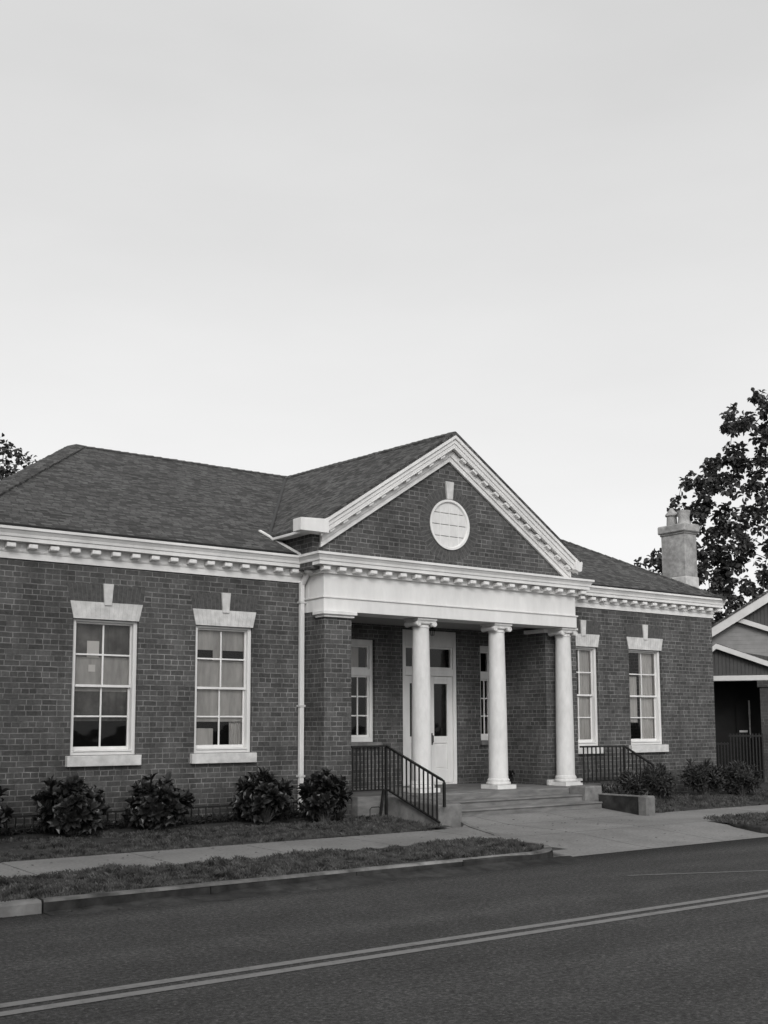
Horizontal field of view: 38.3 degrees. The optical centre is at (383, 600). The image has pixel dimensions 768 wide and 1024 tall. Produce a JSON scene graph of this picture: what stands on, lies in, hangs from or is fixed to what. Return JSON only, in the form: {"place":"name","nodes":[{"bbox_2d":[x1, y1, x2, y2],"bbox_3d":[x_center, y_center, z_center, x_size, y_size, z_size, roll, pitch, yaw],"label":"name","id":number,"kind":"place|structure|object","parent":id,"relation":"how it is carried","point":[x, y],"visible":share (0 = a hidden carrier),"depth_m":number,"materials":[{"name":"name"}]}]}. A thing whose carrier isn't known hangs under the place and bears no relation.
{"place":"outdoors","nodes":[
{"label":"outdoors","id":0,"kind":"place"},
{"bbox_2d":[29,773,110,835],"bbox_3d":[-4.151,2.685,14.611,1.007,0.838,1.111,0,-6,-6],"label":"shrub","id":1,"kind":"object","parent":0,"point":[71,804],"visible":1,"depth_m":14.34,"materials":[{"name":"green plant"}]},
{"bbox_2d":[229,766,295,822],"bbox_3d":[-1.806,2.871,16.339,1.041,0.858,1.105,5,-8,-36],"label":"shrub","id":2,"kind":"object","parent":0,"point":[261,795],"visible":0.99,"depth_m":16.14,"materials":[{"name":"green plant"}]},
{"bbox_2d":[0,789,767,862],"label":"lawn","id":3,"kind":"structure","parent":0,"point":[4,846],"depth_m":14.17,"materials":[{"name":"plant"}]},
{"bbox_2d":[0,802,297,834],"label":"garden edging","id":4,"kind":"object","parent":3,"relation":"on","point":[108,812],"visible":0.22,"depth_m":15.52,"materials":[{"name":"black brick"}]},
{"bbox_2d":[0,815,356,839],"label":"planting bed","id":5,"kind":"object","parent":3,"relation":"on","point":[134,829],"visible":0.51,"depth_m":15.46,"materials":[{"name":"soil"}]},
{"bbox_2d":[0,779,13,828],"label":"shrub","id":6,"kind":"object","parent":5,"relation":"on","point":[6,813],"visible":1,"depth_m":14.07,"materials":[{"name":"grey plant"}]},
{"bbox_2d":[0,808,307,835],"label":"ground cover","id":7,"kind":"object","parent":5,"relation":"on","point":[119,825],"visible":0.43,"depth_m":15.75,"materials":[{"name":"grey plant"}]},
{"bbox_2d":[121,771,195,829],"bbox_3d":[-3.109,2.802,15.377,1.002,0.853,1.059,5,-8,-36],"label":"shrub","id":8,"kind":"object","parent":5,"relation":"on","point":[156,807],"visible":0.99,"depth_m":15.13,"materials":[{"name":"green plant"}]},
{"bbox_2d":[296,768,352,821],"bbox_3d":[-0.908,2.916,16.549,0.876,0.820,0.829,5,-8,-36],"label":"shrub","id":9,"kind":"object","parent":5,"relation":"on","point":[324,795],"visible":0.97,"depth_m":16.40,"materials":[{"name":"grey plant"}]},
{"bbox_2d":[351,745,445,822],"bbox_3d":[0.203,2.789,16.743,0.738,1.172,1.412,5,-8,-36],"label":"iron railing","id":10,"kind":"object","parent":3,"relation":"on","point":[386,790],"visible":0.97,"depth_m":17.19,"materials":[{"name":"black metal"}]},
{"bbox_2d":[0,811,767,901],"bbox_3d":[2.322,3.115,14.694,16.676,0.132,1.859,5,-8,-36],"label":"verge grass","id":11,"kind":"structure","parent":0,"point":[110,875],"depth_m":11.66,"materials":[{"name":"plant"}]},
{"bbox_2d":[0,837,767,1023],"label":"road","id":12,"kind":"structure","parent":0,"point":[706,965],"depth_m":7.94,"materials":[{"name":"grey asphalt"}]},
{"bbox_2d":[0,898,41,917],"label":"pale kerb","id":13,"kind":"structure","parent":12,"relation":"on","point":[32,906],"depth_m":9.54,"materials":[{"name":"concrete"}]},
{"bbox_2d":[38,840,552,912],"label":"kerb","id":14,"kind":"structure","parent":12,"relation":"on","point":[69,904],"depth_m":10.79,"materials":[{"name":"concrete"}]},
{"bbox_2d":[41,839,551,901],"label":"kerb top","id":15,"kind":"structure","parent":14,"relation":"on","point":[546,848],"depth_m":11.02,"materials":[{"name":"grey concrete"}]},
{"bbox_2d":[44,856,583,917],"bbox_3d":[-0.231,2.892,11.370,6.470,0.074,0.408,5,-8,-36],"label":"gutter silt","id":16,"kind":"object","parent":12,"relation":"on","point":[328,883],"visible":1,"depth_m":11.13,"materials":[{"name":"grey soil"}]},
{"bbox_2d":[0,815,741,918],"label":"leaf litter","id":17,"kind":"object","parent":16,"relation":"on","point":[341,844],"visible":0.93,"depth_m":13.14,"materials":[{"name":"plant"}]},
{"bbox_2d":[0,895,767,1015],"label":"road line","id":18,"kind":"object","parent":12,"relation":"on","point":[74,1002],"visible":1,"depth_m":7.58,"materials":[{"name":"paint"}]},
{"bbox_2d":[0,890,767,1007],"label":"road line","id":19,"kind":"object","parent":12,"relation":"on","point":[41,999],"visible":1,"depth_m":7.81,"materials":[{"name":"paint"}]},
{"bbox_2d":[628,870,767,875],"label":"faded road line","id":20,"kind":"object","parent":12,"relation":"on","point":[698,872],"visible":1,"depth_m":12.12,"materials":[{"name":"paint"}]},
{"bbox_2d":[0,805,767,876],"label":"sidewalk","id":21,"kind":"structure","parent":0,"point":[174,856],"depth_m":13.38,"materials":[{"name":"concrete"}]},
{"bbox_2d":[0,0,767,619],"label":"sky","id":22,"kind":"structure","parent":0,"point":[278,237],"materials":[{"name":"white"}]},
{"bbox_2d":[508,768,515,781],"bbox_3d":[2.351,3.329,21.017,0.317,0.291,0.337,-1,-7,10],"label":"flower pot","id":23,"kind":"object","parent":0,"point":[511,773],"visible":0.43,"depth_m":20.95,"materials":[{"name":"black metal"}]},
{"bbox_2d":[431,808,767,856],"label":"driveway","id":24,"kind":"structure","parent":0,"point":[646,836],"depth_m":16.09,"materials":[{"name":"concrete"}]},
{"bbox_2d":[461,822,498,835],"bbox_3d":[1.367,3.323,15.937,0.074,0.142,1.608,1,-7,-13],"label":"walk edging","id":25,"kind":"object","parent":24,"relation":"on","point":[477,828],"visible":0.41,"depth_m":15.97,"materials":[{"name":"concrete"}]},
{"bbox_2d":[599,782,633,794],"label":"bush","id":26,"kind":"object","parent":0,"point":[616,789],"visible":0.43,"depth_m":19.90,"materials":[{"name":"grey plant"}]},
{"bbox_2d":[656,782,767,813],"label":"side lawn","id":27,"kind":"structure","parent":0,"point":[763,785],"depth_m":21.05,"materials":[{"name":"plant"}]},
{"bbox_2d":[580,745,653,793],"bbox_3d":[4.425,3.266,20.878,2.007,1.054,0.040,5,-8,-36],"label":"iron railing","id":28,"kind":"object","parent":27,"relation":"on","point":[624,758],"visible":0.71,"depth_m":20.76,"materials":[{"name":"black metal"}]},
{"bbox_2d":[613,770,648,794],"bbox_3d":[4.543,3.434,20.416,0.633,0.633,0.658,5,-8,-36],"label":"bush","id":29,"kind":"object","parent":27,"relation":"on","point":[638,787],"visible":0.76,"depth_m":20.32,"materials":[{"name":"grey plant"}]},
{"bbox_2d":[638,762,677,800],"bbox_3d":[5.258,3.439,21.002,0.952,0.737,0.804,5,-8,-36],"label":"bush","id":30,"kind":"object","parent":27,"relation":"on","point":[659,782],"visible":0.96,"depth_m":20.83,"materials":[{"name":"grey plant"}]},
{"bbox_2d":[634,387,767,624],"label":"broadleaf tree","id":31,"kind":"object","parent":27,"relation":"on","point":[722,574],"visible":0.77,"depth_m":43.00,"materials":[{"name":"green plant"}]},
{"bbox_2d":[677,758,728,795],"bbox_3d":[6.367,3.525,22.060,1.029,0.779,0.945,5,-8,-36],"label":"bush","id":32,"kind":"object","parent":27,"relation":"on","point":[711,777],"visible":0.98,"depth_m":21.91,"materials":[{"name":"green plant"}]},
{"bbox_2d":[712,590,767,781],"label":"neighbour house","id":33,"kind":"structure","parent":27,"relation":"on","point":[740,652],"depth_m":28.78,"materials":[{"name":"grey wood"}]},
{"bbox_2d":[735,700,750,765],"bbox_3d":[9.334,3.599,28.666,0.352,2.010,0.078,-2,-7,18],"label":"door","id":34,"kind":"structure","parent":33,"relation":"in","point":[743,723],"depth_m":28.69,"materials":[{"name":"paint"}]},
{"bbox_2d":[716,733,764,781],"bbox_3d":[8.436,3.901,27.438,1.880,1.200,0.050,-2,-7,18],"label":"picket railing","id":35,"kind":"object","parent":27,"relation":"on","point":[740,736],"visible":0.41,"depth_m":27.30,"materials":[{"name":"black metal"}]},
{"bbox_2d":[707,820,767,824],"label":"verge beyond driveway","id":36,"kind":"structure","parent":0,"point":[764,821],"depth_m":17.30,"materials":[{"name":"plant"}]},
{"bbox_2d":[719,759,762,794],"bbox_3d":[7.297,3.598,22.595,0.957,0.758,1.014,5,-8,-36],"label":"bush","id":37,"kind":"object","parent":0,"point":[743,779],"visible":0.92,"depth_m":22.44,"materials":[{"name":"grey plant"}]},
{"bbox_2d":[714,819,767,833],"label":"curb","id":38,"kind":"structure","parent":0,"point":[757,828],"depth_m":16.51,"materials":[{"name":"concrete"}]},
{"label":"ground","id":39,"kind":"structure","parent":0,"visible":0},
{"bbox_2d":[0,433,37,479],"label":"roadside tree","id":40,"kind":"object","parent":39,"relation":"on","point":[6,461],"visible":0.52,"depth_m":38.75,"materials":[{"name":"grey plant"}]},
{"bbox_2d":[0,431,727,832],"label":"brick building","id":41,"kind":"structure","parent":39,"relation":"on","point":[280,625],"depth_m":18.32,"materials":[{"name":"grey brick"}]},
{"bbox_2d":[88,665,94,671],"bbox_3d":[-4.174,0.965,15.791,0.100,0.100,0.003,5,-8,-36],"label":"card","id":42,"kind":"object","parent":41,"relation":"attached to","point":[91,668],"visible":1,"depth_m":15.79,"materials":[{"name":"paper"}]},
{"bbox_2d":[87,641,98,657],"bbox_3d":[-4.163,0.697,15.822,0.180,0.240,0.003,5,-8,-36],"label":"paper notice","id":43,"kind":"object","parent":41,"relation":"attached to","point":[92,647],"visible":1,"depth_m":15.82,"materials":[{"name":"white paper"}]},
{"bbox_2d":[65,582,145,766],"bbox_3d":[-4.002,1.053,15.773,1.178,2.580,0.309,5,-8,-36],"label":"window","id":44,"kind":"structure","parent":41,"relation":"in","point":[113,679],"depth_m":15.84,"materials":[{"name":"white paint"}]},
{"bbox_2d":[196,728,212,744],"bbox_3d":[-2.758,2.091,16.805,0.320,0.300,0.080,5,-8,-36],"label":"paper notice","id":45,"kind":"object","parent":41,"relation":"on","point":[204,736],"visible":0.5,"depth_m":16.78,"materials":[{"name":"paper"}]},
{"bbox_2d":[190,591,258,763],"bbox_3d":[-2.488,1.175,16.897,1.178,2.580,0.349,5,-8,-36],"label":"window","id":46,"kind":"structure","parent":41,"relation":"in","point":[222,688],"depth_m":16.96,"materials":[{"name":"white paint"}]},
{"bbox_2d":[351,639,381,745],"bbox_3d":[-0.432,1.661,19.890,0.760,1.934,0.285,5,-8,-36],"label":"window","id":47,"kind":"structure","parent":41,"relation":"in","point":[366,672],"depth_m":19.99,"materials":[{"name":"white paint"}]},
{"bbox_2d":[405,675,411,783],"bbox_3d":[0.599,2.393,20.562,0.570,1.987,0.045,5,-8,-36],"label":"door","id":48,"kind":"structure","parent":41,"relation":"in","point":[408,679],"depth_m":20.44,"materials":[{"name":"white paint"}]},
{"bbox_2d":[430,676,452,782],"bbox_3d":[1.082,2.426,20.871,0.570,1.987,0.113,5,-8,-36],"label":"door","id":49,"kind":"structure","parent":41,"relation":"in","point":[442,746],"depth_m":20.89,"materials":[{"name":"white paint"}]},
{"bbox_2d":[479,646,487,744],"bbox_3d":[2.012,1.852,21.654,0.520,1.934,0.270,5,-8,-36],"label":"window","id":50,"kind":"structure","parent":41,"relation":"in","point":[483,649],"depth_m":21.68,"materials":[{"name":"white paint"}]},
{"bbox_2d":[576,620,603,753],"bbox_3d":[3.817,1.670,21.458,1.033,2.580,0.322,5,-8,-36],"label":"window","id":51,"kind":"structure","parent":41,"relation":"in","point":[586,655],"depth_m":21.64,"materials":[{"name":"white paint"}]},
{"bbox_2d":[624,624,668,752],"bbox_3d":[5.276,1.785,22.516,1.193,2.580,0.319,5,-8,-36],"label":"window","id":52,"kind":"structure","parent":41,"relation":"in","point":[648,661],"depth_m":22.67,"materials":[{"name":"white paint"}]},
{"bbox_2d":[598,793,654,815],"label":"wall","id":53,"kind":"structure","parent":39,"relation":"on","point":[643,805],"depth_m":18.58,"materials":[{"name":"concrete"}]}
]}

